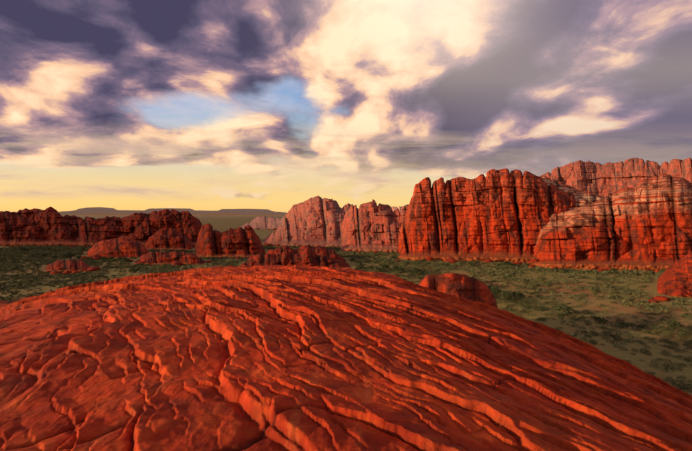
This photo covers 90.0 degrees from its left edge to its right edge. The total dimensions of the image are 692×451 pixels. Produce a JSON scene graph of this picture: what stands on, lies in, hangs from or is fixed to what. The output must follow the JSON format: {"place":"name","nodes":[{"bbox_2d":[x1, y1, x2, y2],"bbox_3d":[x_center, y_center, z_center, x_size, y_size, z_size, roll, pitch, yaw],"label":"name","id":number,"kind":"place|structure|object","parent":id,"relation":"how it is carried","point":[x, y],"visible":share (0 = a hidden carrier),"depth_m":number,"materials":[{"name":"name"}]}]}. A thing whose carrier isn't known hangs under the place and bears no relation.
{"place":"outdoors","nodes":[
{"label":"outdoors","id":0,"kind":"place"},
{"bbox_2d":[16,211,286,214],"bbox_3d":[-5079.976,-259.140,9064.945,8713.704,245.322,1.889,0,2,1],"label":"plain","id":1,"kind":"structure","parent":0,"point":[81,212],"depth_m":9062.63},
{"bbox_2d":[61,213,279,214],"bbox_3d":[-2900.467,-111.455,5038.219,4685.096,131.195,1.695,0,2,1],"label":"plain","id":2,"kind":"structure","parent":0,"point":[192,214],"depth_m":5026.78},
{"bbox_2d":[73,207,285,212],"bbox_3d":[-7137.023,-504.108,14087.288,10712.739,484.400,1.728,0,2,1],"label":"mesa","id":3,"kind":"structure","parent":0,"point":[96,209],"depth_m":14082.06,"materials":[{"name":"brown stone"}]},
{"bbox_2d":[241,206,401,229],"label":"cliff ridge","id":4,"kind":"structure","parent":0,"point":[261,222],"depth_m":683.00,"materials":[{"name":"stone"}]},
{"bbox_2d":[0,215,691,394],"bbox_3d":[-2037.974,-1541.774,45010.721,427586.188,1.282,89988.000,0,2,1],"label":"valley ground","id":5,"kind":"structure","parent":0,"point":[221,223],"depth_m":117.92,"materials":[{"name":"green plant"}]},
{"bbox_2d":[0,296,31,307],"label":"outcrop shelf","id":6,"kind":"object","parent":5,"relation":"on","point":[4,303],"visible":0.04,"depth_m":114.42,"materials":[{"name":"stone"}]},
{"bbox_2d":[45,259,89,271],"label":"rock outcrop","id":7,"kind":"object","parent":5,"relation":"on","point":[76,265],"visible":0.56,"depth_m":185.15,"materials":[{"name":"stone"}]},
{"bbox_2d":[0,207,201,245],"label":"mesa cliff","id":8,"kind":"structure","parent":5,"relation":"on","point":[51,226],"depth_m":348.16,"materials":[{"name":"stone"}]},
{"bbox_2d":[86,236,148,257],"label":"rock outcrop","id":9,"kind":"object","parent":5,"relation":"on","point":[125,246],"visible":0.6,"depth_m":241.49,"materials":[{"name":"stone"}]},
{"bbox_2d":[145,228,192,249],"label":"outcrop","id":10,"kind":"object","parent":5,"relation":"on","point":[171,238],"visible":0.79,"depth_m":294.72,"materials":[{"name":"stone"}]},
{"bbox_2d":[134,251,205,264],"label":"rock outcrop","id":11,"kind":"object","parent":5,"relation":"on","point":[157,257],"visible":0.54,"depth_m":208.59,"materials":[{"name":"stone"}]},
{"bbox_2d":[194,223,264,257],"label":"outcrop","id":12,"kind":"object","parent":5,"relation":"on","point":[240,242],"visible":0.77,"depth_m":247.52,"materials":[{"name":"stone"}]},
{"bbox_2d":[241,247,350,267],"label":"outcrop rubble","id":13,"kind":"object","parent":5,"relation":"on","point":[307,256],"visible":0.54,"depth_m":194.41,"materials":[{"name":"stone"}]},
{"bbox_2d":[266,245,345,262],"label":"rock outcrop","id":14,"kind":"object","parent":5,"relation":"on","point":[320,250],"visible":0.25,"depth_m":218.84,"materials":[{"name":"stone"}]},
{"bbox_2d":[262,196,358,246],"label":"cliff","id":15,"kind":"structure","parent":5,"relation":"on","point":[315,221],"depth_m":347.05,"materials":[{"name":"stone"}]},
{"bbox_2d":[4,227,685,302],"bbox_3d":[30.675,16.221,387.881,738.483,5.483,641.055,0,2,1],"label":"cliff rubble","id":16,"kind":"object","parent":5,"relation":"on","point":[655,299],"visible":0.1,"depth_m":201.03,"materials":[{"name":"stone"}]},
{"bbox_2d":[0,265,691,450],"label":"foreground rock","id":17,"kind":"object","parent":5,"relation":"on","point":[267,358],"visible":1,"depth_m":4.14,"materials":[{"name":"red stone"}]},
{"bbox_2d":[0,245,691,316],"bbox_3d":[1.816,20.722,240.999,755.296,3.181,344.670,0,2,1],"label":"scrub","id":18,"kind":"object","parent":5,"relation":"on","point":[6,256],"visible":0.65,"depth_m":174.23,"materials":[{"name":"green plant"}]},
{"bbox_2d":[341,199,408,251],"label":"cliff","id":19,"kind":"structure","parent":5,"relation":"on","point":[372,226],"depth_m":294.70,"materials":[{"name":"stone"}]},
{"bbox_2d":[418,273,497,307],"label":"outcrop knoll","id":20,"kind":"structure","parent":5,"relation":"on","point":[464,286],"depth_m":74.16,"materials":[{"name":"stone"}]},
{"bbox_2d":[361,261,683,332],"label":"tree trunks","id":21,"kind":"object","parent":5,"relation":"on","point":[518,295],"visible":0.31,"depth_m":118.82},
{"bbox_2d":[533,175,602,250],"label":"cliff","id":22,"kind":"structure","parent":5,"relation":"on","point":[583,198],"depth_m":252.40,"materials":[{"name":"stone"}]},
{"bbox_2d":[492,292,691,392],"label":"scrub","id":23,"kind":"object","parent":5,"relation":"on","point":[621,324],"visible":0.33,"depth_m":89.60,"materials":[{"name":"green plant"}]},
{"bbox_2d":[532,174,691,270],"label":"cliff","id":24,"kind":"structure","parent":5,"relation":"on","point":[645,224],"depth_m":204.44,"materials":[{"name":"stone"}]},
{"bbox_2d":[657,252,691,297],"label":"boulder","id":25,"kind":"object","parent":5,"relation":"on","point":[675,278],"visible":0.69,"depth_m":133.39,"materials":[{"name":"stone"}]},
{"bbox_2d":[0,0,691,212],"label":"sky","id":26,"kind":"structure","parent":0,"point":[208,105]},
{"bbox_2d":[66,253,682,328],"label":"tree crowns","id":27,"kind":"object","parent":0,"point":[559,307],"visible":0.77,"depth_m":125.63,"materials":[{"name":"green plant"}]},
{"bbox_2d":[398,168,575,262],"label":"cliff","id":28,"kind":"structure","parent":0,"point":[501,215],"depth_m":238.18,"materials":[{"name":"stone"}]},
{"bbox_2d":[540,157,691,196],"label":"cliff ridge","id":29,"kind":"structure","parent":0,"point":[604,180],"depth_m":435.68,"materials":[{"name":"stone"}]}
]}

